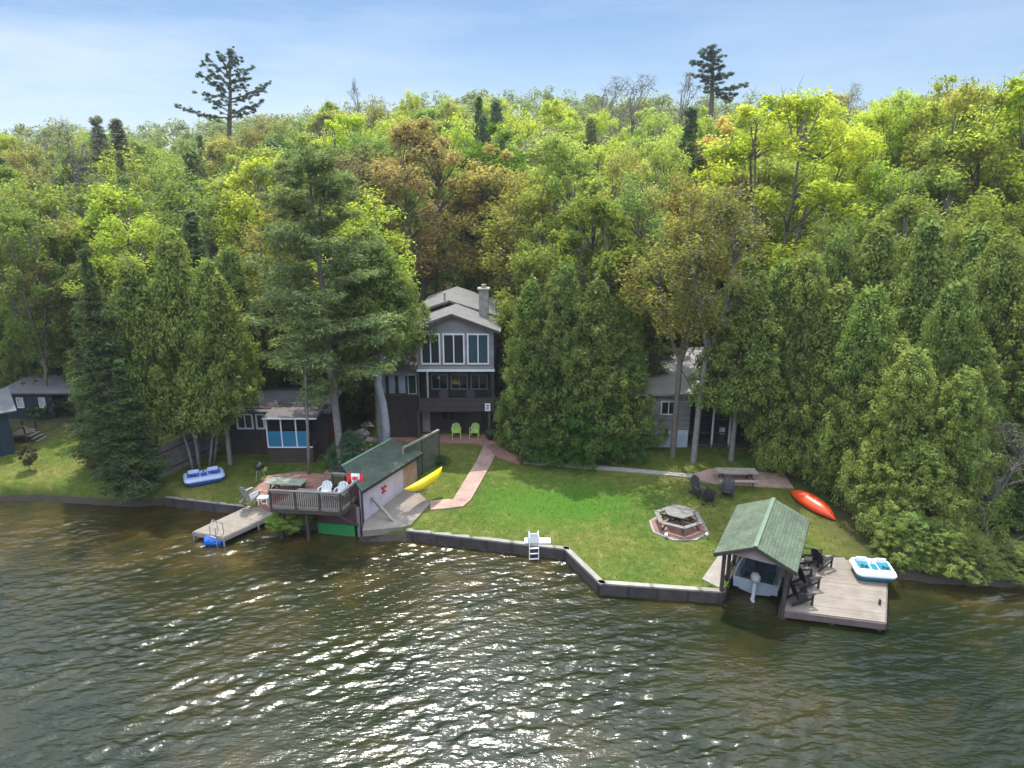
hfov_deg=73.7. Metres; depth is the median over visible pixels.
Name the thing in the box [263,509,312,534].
garden shrub
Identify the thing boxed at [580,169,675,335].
leafy tree
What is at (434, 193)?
leafy tree
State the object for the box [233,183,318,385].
leafy tree
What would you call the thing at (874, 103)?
leafy tree
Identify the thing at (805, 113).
maple tree
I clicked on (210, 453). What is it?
bare tree
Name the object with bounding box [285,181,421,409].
leafy tree
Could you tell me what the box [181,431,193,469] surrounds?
bare tree
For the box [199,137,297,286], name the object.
leafy tree
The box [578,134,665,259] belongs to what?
leafy tree
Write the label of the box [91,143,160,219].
leafy tree
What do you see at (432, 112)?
leafy tree
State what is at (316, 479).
patio
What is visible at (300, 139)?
leafy tree
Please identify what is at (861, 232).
birch tree
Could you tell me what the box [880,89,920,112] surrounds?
leafy tree
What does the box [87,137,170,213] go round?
leafy tree
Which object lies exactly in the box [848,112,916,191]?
leafy tree
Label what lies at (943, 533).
cedar shrub
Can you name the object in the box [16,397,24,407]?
window
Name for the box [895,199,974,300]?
leafy tree
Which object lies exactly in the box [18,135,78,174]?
half bare tree
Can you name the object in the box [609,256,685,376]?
leafy tree
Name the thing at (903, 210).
leafy tree
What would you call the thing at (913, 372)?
cedar tree
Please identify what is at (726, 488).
adirondack chair
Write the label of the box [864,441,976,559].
bush
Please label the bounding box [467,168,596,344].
leafy tree
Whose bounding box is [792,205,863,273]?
leafy tree
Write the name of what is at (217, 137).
leafy tree
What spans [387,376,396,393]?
window
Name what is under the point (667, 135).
leafy tree
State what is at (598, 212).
leafy tree
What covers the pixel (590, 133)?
evergreen tree
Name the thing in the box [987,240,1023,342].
cedar tree
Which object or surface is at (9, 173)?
leafy tree
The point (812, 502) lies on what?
kayak
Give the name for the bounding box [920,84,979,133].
leafy tree
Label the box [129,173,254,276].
leafy tree
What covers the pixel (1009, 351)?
cedar tree
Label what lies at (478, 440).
patio
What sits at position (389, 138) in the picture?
leafy tree
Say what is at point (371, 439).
boulder
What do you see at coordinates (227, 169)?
leafy tree
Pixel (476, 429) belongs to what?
plastic chair
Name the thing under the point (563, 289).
cedar tree
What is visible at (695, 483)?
adirondack chair
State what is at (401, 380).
window
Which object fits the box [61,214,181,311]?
leafy tree
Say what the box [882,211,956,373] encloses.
cedar tree
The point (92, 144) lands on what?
leafy tree
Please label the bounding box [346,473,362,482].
flag
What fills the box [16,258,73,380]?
cedar tree
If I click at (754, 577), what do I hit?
motorboat
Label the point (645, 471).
path
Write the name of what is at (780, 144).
leafy tree
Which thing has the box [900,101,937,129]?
leafy tree
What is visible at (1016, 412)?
cedar tree
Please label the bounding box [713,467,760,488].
picnic table
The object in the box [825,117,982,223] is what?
leafy tree
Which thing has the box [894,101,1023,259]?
leafy tree
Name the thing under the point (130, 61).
sky
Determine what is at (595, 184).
leafy tree
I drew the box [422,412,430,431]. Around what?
door
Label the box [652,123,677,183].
half bare tree
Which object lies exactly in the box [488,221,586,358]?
leafy tree
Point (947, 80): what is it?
leafy tree
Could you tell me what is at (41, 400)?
window
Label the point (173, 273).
cedar tree
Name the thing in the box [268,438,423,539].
boathouse
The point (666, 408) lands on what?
window
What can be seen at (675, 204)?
leafy tree
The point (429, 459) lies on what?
lattice screen
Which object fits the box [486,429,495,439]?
kettle planter
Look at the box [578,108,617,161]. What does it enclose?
half bare tree
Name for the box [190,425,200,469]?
bare tree
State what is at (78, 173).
leafy tree
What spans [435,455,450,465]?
garden shrub
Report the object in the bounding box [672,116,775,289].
leafy tree
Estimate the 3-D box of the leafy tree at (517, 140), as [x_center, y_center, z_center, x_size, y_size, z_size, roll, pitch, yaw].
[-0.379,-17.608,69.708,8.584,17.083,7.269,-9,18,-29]
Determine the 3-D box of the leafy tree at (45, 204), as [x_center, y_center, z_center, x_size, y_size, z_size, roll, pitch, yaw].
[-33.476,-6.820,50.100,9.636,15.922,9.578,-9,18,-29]
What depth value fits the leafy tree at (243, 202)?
49.42 m
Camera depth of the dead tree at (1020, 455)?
31.14 m
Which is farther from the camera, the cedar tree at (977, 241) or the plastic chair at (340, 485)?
the cedar tree at (977, 241)
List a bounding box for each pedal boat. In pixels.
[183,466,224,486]
[849,556,896,581]
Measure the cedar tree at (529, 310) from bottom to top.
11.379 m
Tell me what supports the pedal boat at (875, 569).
on the dock at (846, 595)
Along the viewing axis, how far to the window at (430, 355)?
42.26 m
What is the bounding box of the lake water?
[0,501,1023,767]
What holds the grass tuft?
on the ground at (840, 529)
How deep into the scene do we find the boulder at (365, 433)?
44.34 m
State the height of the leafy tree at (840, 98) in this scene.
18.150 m
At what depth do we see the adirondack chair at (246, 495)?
36.26 m
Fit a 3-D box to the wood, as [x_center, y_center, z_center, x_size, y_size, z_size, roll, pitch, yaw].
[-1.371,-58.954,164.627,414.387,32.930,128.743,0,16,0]
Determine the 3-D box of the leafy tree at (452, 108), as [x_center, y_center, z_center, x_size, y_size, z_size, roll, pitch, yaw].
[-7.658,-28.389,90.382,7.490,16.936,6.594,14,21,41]
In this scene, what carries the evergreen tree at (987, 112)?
on the ground at (840, 529)
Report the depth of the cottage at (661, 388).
43.07 m
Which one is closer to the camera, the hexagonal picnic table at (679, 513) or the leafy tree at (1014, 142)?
the hexagonal picnic table at (679, 513)
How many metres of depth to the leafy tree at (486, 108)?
98.16 m
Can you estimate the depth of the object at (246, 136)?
86.98 m
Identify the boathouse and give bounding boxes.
[0,388,16,456]
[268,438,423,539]
[713,497,809,619]
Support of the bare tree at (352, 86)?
on the ground at (840, 529)
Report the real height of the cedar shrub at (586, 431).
5.916 m
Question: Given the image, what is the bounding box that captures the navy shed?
[2,375,75,418]
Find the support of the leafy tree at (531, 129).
on the ground at (840, 529)
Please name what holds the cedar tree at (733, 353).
on the ground at (840, 529)
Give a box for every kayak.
[404,467,441,491]
[790,490,835,520]
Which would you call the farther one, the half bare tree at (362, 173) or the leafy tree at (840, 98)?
the leafy tree at (840, 98)
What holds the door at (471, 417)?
in the cottage at (457, 360)
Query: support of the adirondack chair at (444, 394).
on the cottage at (457, 360)
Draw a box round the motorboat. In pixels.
[733,557,782,602]
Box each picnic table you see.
[261,477,310,494]
[654,504,703,534]
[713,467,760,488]
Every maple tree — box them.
[350,116,485,313]
[681,77,876,289]
[838,87,968,251]
[922,70,1023,242]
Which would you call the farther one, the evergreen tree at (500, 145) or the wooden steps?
the evergreen tree at (500, 145)
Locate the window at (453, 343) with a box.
[442,333,464,364]
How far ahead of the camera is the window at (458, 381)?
44.45 m
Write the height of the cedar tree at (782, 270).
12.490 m
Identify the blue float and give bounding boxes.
[204,535,222,545]
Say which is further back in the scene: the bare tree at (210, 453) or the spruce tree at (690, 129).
the spruce tree at (690, 129)
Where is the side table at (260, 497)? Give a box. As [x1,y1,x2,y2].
[257,495,268,504]
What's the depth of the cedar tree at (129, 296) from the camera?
37.27 m
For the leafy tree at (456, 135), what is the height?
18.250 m
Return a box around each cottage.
[371,284,504,438]
[629,347,761,446]
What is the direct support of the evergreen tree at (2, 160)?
on the ground at (840, 529)
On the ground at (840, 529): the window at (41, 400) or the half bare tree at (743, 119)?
the half bare tree at (743, 119)
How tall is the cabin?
3.571 m
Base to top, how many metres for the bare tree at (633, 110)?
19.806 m
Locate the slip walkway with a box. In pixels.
[702,555,731,587]
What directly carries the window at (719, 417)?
in the cottage at (661, 388)
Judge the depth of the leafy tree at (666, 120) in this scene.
78.70 m
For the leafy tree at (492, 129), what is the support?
on the ground at (840, 529)
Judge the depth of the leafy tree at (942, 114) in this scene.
61.47 m
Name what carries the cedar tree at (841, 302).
on the ground at (840, 529)
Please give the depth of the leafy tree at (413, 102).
99.61 m
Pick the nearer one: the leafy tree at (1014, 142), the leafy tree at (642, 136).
the leafy tree at (1014, 142)
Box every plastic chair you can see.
[317,480,331,491]
[334,481,348,502]
[451,423,460,438]
[469,422,479,438]
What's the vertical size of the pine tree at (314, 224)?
18.622 m
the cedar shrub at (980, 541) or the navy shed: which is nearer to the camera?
the cedar shrub at (980, 541)
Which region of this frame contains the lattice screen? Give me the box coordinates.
[402,429,439,475]
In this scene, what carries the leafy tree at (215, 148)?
on the ground at (840, 529)
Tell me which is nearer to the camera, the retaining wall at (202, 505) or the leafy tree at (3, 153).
the retaining wall at (202, 505)
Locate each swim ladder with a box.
[209,520,223,546]
[528,531,538,559]
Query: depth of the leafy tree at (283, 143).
75.57 m
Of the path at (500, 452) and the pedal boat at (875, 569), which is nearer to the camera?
the pedal boat at (875, 569)
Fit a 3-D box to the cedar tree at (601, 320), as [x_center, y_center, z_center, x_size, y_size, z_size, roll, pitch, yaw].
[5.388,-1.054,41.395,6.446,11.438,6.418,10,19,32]
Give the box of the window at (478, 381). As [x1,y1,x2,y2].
[471,374,487,389]
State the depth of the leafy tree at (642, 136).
87.33 m
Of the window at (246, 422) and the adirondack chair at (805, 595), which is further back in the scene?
the window at (246, 422)
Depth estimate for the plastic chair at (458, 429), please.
44.36 m
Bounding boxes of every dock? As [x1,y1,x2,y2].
[192,507,272,546]
[784,555,887,631]
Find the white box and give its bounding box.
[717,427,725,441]
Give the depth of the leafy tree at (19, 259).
55.46 m
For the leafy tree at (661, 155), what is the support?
on the ground at (840, 529)
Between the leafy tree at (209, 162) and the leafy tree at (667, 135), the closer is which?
the leafy tree at (667, 135)
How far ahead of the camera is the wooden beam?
34.79 m
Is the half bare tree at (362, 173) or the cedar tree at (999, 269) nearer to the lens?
the cedar tree at (999, 269)
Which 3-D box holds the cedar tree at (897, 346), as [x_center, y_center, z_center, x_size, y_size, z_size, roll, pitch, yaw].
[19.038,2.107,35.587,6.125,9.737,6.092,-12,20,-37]
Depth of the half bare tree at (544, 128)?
62.55 m
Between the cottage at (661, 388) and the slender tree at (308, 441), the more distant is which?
the cottage at (661, 388)
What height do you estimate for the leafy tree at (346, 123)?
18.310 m
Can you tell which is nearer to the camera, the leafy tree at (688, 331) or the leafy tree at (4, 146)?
the leafy tree at (688, 331)
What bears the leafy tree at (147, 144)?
on the ground at (840, 529)
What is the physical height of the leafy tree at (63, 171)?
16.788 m
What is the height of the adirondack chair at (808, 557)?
1.040 m
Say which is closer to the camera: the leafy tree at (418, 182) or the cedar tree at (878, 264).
the cedar tree at (878, 264)
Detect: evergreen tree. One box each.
[0,157,6,187]
[52,168,75,212]
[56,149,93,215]
[114,150,148,265]
[178,145,223,258]
[179,208,219,298]
[196,134,205,167]
[252,136,283,283]
[453,95,489,250]
[470,132,518,297]
[488,97,510,143]
[573,115,598,262]
[647,141,719,338]
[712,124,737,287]
[736,115,756,219]
[968,100,999,194]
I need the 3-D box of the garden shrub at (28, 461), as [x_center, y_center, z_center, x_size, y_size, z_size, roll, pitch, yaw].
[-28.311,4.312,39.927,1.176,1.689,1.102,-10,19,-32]
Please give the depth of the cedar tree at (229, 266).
43.23 m
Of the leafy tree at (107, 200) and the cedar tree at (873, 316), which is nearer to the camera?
the cedar tree at (873, 316)
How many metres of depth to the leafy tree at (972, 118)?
66.53 m
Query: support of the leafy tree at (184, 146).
on the ground at (840, 529)
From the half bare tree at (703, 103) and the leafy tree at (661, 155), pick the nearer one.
the leafy tree at (661, 155)
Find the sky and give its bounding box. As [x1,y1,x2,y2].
[0,0,1023,151]
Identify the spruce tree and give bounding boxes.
[62,308,112,473]
[65,248,157,486]
[77,115,112,188]
[89,358,174,503]
[90,117,155,251]
[646,105,721,305]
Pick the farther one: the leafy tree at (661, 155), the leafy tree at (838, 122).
the leafy tree at (838, 122)
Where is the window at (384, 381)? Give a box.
[381,376,386,393]
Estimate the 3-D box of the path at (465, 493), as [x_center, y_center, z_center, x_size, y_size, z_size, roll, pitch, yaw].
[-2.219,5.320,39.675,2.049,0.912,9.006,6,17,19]
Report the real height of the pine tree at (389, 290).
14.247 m
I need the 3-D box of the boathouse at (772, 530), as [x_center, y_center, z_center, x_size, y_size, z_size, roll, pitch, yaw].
[10.999,7.788,30.099,3.267,4.035,5.272,8,18,27]
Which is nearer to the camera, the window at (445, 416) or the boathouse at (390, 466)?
the boathouse at (390, 466)
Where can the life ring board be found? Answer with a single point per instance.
(533, 537)
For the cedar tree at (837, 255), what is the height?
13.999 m
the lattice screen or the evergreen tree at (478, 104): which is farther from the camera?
the evergreen tree at (478, 104)
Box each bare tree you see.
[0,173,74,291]
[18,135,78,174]
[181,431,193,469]
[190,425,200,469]
[208,425,213,466]
[212,411,219,463]
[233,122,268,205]
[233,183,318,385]
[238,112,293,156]
[292,137,404,264]
[341,95,398,163]
[343,107,376,134]
[346,78,368,128]
[504,123,606,246]
[575,74,648,145]
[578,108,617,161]
[588,123,636,189]
[600,73,682,213]
[652,70,707,138]
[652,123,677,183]
[699,99,715,138]
[724,103,769,150]
[839,81,864,129]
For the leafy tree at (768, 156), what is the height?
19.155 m
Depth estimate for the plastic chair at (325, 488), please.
34.66 m
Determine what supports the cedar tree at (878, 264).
on the ground at (840, 529)
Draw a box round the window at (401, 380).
[397,376,406,393]
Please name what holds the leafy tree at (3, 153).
on the ground at (840, 529)
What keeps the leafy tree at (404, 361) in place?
on the ground at (840, 529)
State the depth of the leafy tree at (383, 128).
77.58 m
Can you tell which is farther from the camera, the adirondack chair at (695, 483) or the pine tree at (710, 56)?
the pine tree at (710, 56)
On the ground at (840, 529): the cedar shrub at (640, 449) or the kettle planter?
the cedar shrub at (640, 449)
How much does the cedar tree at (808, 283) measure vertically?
13.296 m
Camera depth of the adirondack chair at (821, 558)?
30.76 m
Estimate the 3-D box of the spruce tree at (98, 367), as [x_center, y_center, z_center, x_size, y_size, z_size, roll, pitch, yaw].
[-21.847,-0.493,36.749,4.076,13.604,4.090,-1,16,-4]
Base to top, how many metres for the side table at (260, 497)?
0.418 m
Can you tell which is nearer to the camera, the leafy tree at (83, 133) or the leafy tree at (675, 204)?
the leafy tree at (675, 204)
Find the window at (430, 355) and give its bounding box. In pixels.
[420,333,440,364]
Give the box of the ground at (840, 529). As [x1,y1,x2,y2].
[0,157,1023,602]
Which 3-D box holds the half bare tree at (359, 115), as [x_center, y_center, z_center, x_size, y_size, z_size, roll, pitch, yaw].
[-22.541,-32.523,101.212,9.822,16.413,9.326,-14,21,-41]
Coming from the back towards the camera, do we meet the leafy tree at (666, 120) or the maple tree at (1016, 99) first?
the leafy tree at (666, 120)
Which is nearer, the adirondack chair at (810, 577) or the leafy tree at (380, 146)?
the adirondack chair at (810, 577)
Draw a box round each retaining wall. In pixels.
[164,496,265,513]
[406,528,721,603]
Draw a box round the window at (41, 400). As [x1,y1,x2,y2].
[38,397,45,407]
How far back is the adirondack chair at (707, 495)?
36.26 m
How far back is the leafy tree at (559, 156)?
47.36 m
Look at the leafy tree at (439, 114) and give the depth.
98.62 m
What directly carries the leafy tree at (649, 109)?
on the ground at (840, 529)
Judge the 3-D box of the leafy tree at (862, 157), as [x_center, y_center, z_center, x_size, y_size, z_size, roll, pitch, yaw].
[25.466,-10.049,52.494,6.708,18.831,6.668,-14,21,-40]
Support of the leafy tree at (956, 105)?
on the ground at (840, 529)
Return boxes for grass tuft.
[706,580,728,588]
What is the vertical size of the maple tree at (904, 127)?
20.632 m
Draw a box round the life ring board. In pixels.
[528,533,537,542]
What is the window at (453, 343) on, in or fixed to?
in the cottage at (457, 360)
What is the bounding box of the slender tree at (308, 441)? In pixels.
[304,336,310,473]
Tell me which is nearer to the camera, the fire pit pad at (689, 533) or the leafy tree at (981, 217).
the fire pit pad at (689, 533)
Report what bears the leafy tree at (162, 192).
on the ground at (840, 529)
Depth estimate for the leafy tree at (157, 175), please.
69.36 m
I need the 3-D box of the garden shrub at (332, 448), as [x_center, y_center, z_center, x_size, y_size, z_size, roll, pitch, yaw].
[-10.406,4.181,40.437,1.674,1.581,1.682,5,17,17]
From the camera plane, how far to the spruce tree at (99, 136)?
71.59 m
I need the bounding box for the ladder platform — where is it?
[525,538,550,543]
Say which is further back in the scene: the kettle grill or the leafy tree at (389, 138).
the leafy tree at (389, 138)
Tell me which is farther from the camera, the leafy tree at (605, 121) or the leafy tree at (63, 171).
the leafy tree at (605, 121)
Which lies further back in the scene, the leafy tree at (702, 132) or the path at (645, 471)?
the leafy tree at (702, 132)
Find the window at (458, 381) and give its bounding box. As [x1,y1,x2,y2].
[451,374,467,389]
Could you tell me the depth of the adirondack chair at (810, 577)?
29.26 m
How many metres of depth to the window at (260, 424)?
41.61 m
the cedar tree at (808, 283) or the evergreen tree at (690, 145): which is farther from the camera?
the evergreen tree at (690, 145)
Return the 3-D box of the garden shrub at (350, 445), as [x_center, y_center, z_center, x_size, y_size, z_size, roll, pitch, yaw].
[-9.592,3.846,40.279,3.062,2.508,3.046,3,16,10]
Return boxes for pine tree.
[174,46,271,154]
[238,143,410,470]
[325,223,439,443]
[686,43,748,128]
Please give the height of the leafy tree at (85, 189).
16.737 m
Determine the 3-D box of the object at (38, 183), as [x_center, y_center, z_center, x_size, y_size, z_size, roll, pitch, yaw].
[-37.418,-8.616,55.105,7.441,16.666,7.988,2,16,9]
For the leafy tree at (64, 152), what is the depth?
89.15 m
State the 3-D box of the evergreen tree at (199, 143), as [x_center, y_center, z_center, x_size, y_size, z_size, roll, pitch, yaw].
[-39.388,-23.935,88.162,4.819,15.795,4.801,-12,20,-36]
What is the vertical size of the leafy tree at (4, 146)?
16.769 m
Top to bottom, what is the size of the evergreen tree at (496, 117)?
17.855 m
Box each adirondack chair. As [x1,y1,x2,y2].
[239,487,260,505]
[438,388,450,397]
[465,388,477,397]
[688,474,708,498]
[702,488,716,505]
[720,476,735,499]
[786,579,816,606]
[793,566,822,590]
[800,547,818,567]
[808,548,835,571]
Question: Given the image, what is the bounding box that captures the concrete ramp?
[362,490,429,542]
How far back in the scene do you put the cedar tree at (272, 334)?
44.36 m
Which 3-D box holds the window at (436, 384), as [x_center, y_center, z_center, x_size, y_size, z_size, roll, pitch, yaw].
[-4.712,-0.153,44.434,1.084,1.040,0.090,0,16,0]
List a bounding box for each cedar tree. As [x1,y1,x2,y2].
[0,283,62,388]
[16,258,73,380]
[51,281,110,408]
[103,254,193,448]
[135,224,241,463]
[167,257,266,464]
[215,244,280,391]
[254,256,335,385]
[492,273,567,460]
[506,259,610,460]
[552,273,646,458]
[592,296,669,461]
[683,256,799,461]
[719,257,814,435]
[735,249,852,477]
[770,276,865,490]
[792,281,912,503]
[801,232,864,424]
[821,333,933,512]
[830,212,902,357]
[835,344,965,534]
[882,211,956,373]
[885,364,1012,542]
[891,274,1007,484]
[941,334,1023,531]
[947,221,997,346]
[948,230,1023,425]
[983,366,1023,531]
[986,277,1023,512]
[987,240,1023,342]
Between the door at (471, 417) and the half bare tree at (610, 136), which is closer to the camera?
the door at (471, 417)
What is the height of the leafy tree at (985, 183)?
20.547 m
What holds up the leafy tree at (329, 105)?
on the ground at (840, 529)
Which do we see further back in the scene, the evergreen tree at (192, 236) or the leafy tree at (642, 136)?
the leafy tree at (642, 136)
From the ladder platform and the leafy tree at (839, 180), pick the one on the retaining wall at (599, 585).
the ladder platform
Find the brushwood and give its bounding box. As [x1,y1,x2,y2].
[934,532,1022,575]
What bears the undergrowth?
on the ground at (840, 529)
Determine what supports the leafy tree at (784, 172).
on the ground at (840, 529)
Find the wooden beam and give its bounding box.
[371,496,395,522]
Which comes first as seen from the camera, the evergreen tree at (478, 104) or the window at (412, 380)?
the window at (412, 380)
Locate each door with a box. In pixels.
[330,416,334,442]
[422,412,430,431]
[466,412,480,430]
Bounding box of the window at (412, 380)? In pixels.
[407,376,416,393]
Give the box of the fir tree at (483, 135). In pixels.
[465,110,490,289]
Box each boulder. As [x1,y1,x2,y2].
[355,429,369,438]
[360,422,373,429]
[365,437,376,442]
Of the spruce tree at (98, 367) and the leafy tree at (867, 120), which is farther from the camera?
the leafy tree at (867, 120)
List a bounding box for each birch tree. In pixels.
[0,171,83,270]
[814,217,869,288]
[832,156,935,259]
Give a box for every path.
[324,448,366,474]
[429,441,496,510]
[485,443,526,464]
[523,461,693,477]
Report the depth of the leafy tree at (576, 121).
99.97 m
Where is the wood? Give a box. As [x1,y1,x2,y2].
[0,84,1003,197]
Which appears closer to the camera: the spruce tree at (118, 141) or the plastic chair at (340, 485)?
the plastic chair at (340, 485)
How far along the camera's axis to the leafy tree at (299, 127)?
85.47 m
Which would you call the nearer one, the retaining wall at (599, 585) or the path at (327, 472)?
the retaining wall at (599, 585)
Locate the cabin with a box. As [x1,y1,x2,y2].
[224,386,349,462]
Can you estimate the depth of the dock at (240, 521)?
34.91 m
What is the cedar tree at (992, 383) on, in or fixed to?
on the ground at (840, 529)
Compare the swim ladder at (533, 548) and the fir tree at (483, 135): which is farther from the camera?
the fir tree at (483, 135)
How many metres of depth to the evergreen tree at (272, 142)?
67.93 m
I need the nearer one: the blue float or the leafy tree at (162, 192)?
the blue float
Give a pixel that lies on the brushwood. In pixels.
(982, 567)
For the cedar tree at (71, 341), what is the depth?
47.74 m
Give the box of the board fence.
[152,429,220,480]
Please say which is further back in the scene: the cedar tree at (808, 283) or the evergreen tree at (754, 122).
the evergreen tree at (754, 122)
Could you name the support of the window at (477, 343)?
in the cottage at (457, 360)
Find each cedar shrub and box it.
[502,359,577,466]
[530,369,620,471]
[583,387,654,465]
[868,510,949,573]
[884,517,993,585]
[943,532,1020,580]
[990,536,1023,585]
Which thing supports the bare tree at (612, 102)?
on the ground at (840, 529)
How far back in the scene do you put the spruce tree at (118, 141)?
71.56 m
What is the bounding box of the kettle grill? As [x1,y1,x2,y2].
[254,461,265,478]
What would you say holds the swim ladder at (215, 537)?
attached to the dock at (240, 521)
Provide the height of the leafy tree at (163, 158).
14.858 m
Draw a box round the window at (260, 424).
[255,414,265,428]
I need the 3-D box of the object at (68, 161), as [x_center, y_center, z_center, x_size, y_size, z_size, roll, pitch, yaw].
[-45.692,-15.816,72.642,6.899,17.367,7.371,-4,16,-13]
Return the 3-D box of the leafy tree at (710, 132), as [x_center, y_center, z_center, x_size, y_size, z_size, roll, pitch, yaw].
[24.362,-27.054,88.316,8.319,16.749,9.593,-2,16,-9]
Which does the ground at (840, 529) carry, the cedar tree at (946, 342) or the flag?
the cedar tree at (946, 342)
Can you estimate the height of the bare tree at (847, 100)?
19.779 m
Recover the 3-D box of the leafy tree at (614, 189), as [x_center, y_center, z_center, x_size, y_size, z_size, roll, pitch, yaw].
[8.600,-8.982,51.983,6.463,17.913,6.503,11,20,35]
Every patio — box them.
[253,471,331,511]
[390,434,505,448]
[694,469,793,488]
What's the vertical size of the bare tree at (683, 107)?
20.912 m
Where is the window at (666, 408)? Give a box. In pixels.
[660,401,673,414]
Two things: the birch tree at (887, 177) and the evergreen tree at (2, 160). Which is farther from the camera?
the evergreen tree at (2, 160)
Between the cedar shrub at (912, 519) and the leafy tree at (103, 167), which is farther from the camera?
the leafy tree at (103, 167)
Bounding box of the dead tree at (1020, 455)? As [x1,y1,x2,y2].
[964,422,1023,537]
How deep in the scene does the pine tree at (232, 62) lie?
84.85 m
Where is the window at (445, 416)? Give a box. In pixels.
[441,412,455,420]
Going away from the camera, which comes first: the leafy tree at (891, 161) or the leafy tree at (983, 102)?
the leafy tree at (891, 161)
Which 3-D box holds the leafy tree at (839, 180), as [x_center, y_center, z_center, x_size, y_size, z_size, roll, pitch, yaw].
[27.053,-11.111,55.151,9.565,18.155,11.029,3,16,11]
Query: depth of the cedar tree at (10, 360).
49.17 m
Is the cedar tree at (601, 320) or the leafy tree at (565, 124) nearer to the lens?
the cedar tree at (601, 320)
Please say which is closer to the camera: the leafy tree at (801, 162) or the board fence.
the board fence
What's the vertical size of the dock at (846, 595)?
1.700 m
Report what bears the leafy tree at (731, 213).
on the ground at (840, 529)
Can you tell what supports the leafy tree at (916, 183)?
on the ground at (840, 529)
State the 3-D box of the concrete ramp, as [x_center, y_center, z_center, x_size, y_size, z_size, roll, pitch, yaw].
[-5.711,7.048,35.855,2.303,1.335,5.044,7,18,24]
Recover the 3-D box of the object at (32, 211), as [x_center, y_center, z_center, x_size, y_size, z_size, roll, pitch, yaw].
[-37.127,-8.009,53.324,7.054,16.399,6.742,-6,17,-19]
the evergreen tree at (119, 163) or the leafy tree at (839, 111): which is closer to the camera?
the evergreen tree at (119, 163)
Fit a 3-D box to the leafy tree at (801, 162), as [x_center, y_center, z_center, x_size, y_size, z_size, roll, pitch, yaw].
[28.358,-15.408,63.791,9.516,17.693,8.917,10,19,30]
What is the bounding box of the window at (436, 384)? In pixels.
[431,374,447,389]
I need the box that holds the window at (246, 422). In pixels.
[236,414,253,428]
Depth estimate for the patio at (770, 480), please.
39.04 m
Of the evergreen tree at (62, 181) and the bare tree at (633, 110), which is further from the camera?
the bare tree at (633, 110)
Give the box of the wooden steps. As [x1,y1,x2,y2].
[10,421,47,442]
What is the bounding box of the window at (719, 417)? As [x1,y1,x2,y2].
[717,408,729,419]
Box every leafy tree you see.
[0,133,39,171]
[0,149,12,167]
[0,163,32,273]
[0,177,122,355]
[0,178,87,265]
[0,206,82,386]
[4,140,56,186]
[9,214,116,346]
[24,164,126,270]
[29,115,115,220]
[38,129,92,186]
[50,182,165,310]
[52,128,88,176]
[55,166,177,280]
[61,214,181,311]
[75,132,141,178]
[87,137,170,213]
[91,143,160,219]
[128,152,184,228]
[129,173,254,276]
[136,140,171,187]
[139,165,244,269]
[141,145,182,192]
[145,149,183,247]
[167,138,197,179]
[180,136,257,242]
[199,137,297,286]
[201,143,230,192]
[205,148,277,269]
[211,131,235,167]
[214,154,316,306]
[258,119,308,160]
[263,133,347,288]
[275,156,381,366]
[283,112,323,158]
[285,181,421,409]
[293,108,365,167]
[303,99,349,161]
[304,131,418,242]
[309,108,387,211]
[356,115,433,268]
[370,115,426,246]
[377,117,457,263]
[387,301,419,367]
[389,89,421,125]
[400,121,461,293]
[403,107,456,206]
[425,96,473,190]
[429,110,479,286]
[432,100,473,194]
[435,141,543,336]
[436,122,552,286]
[466,93,531,150]
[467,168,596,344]
[480,122,530,236]
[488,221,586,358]
[491,106,551,201]
[506,131,610,280]
[510,116,603,241]
[514,133,600,312]
[515,98,585,210]
[538,192,654,378]
[553,102,584,137]
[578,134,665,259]
[579,108,632,185]
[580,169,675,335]
[586,141,672,304]
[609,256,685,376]
[613,212,747,457]
[618,107,656,161]
[619,130,695,344]
[627,111,677,166]
[628,111,672,160]
[639,123,713,223]
[643,168,743,336]
[651,175,776,462]
[662,118,708,182]
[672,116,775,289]
[677,105,722,146]
[708,131,816,276]
[720,104,762,179]
[745,111,825,242]
[747,112,826,216]
[774,118,866,248]
[781,98,850,159]
[788,127,906,248]
[790,105,858,159]
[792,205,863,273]
[798,124,888,253]
[823,90,863,125]
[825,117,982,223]
[832,108,882,183]
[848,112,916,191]
[853,99,893,133]
[854,192,953,307]
[868,132,970,305]
[874,74,1023,259]
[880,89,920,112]
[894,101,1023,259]
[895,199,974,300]
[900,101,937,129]
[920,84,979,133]
[921,74,974,113]
[923,101,986,130]
[924,100,970,132]
[938,105,1023,225]
[946,186,1023,259]
[972,91,997,125]
[974,118,1023,215]
[975,85,997,112]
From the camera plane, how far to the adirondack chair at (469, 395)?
44.28 m
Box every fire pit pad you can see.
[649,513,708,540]
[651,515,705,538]
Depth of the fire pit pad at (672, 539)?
33.59 m
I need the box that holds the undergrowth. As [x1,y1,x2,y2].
[0,265,769,417]
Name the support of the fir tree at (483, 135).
on the ground at (840, 529)
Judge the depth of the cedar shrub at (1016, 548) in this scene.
30.76 m
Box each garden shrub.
[15,443,38,469]
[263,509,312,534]
[322,442,337,468]
[325,429,372,471]
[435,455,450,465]
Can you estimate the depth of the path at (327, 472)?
39.89 m
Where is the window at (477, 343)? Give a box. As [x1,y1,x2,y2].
[467,333,488,364]

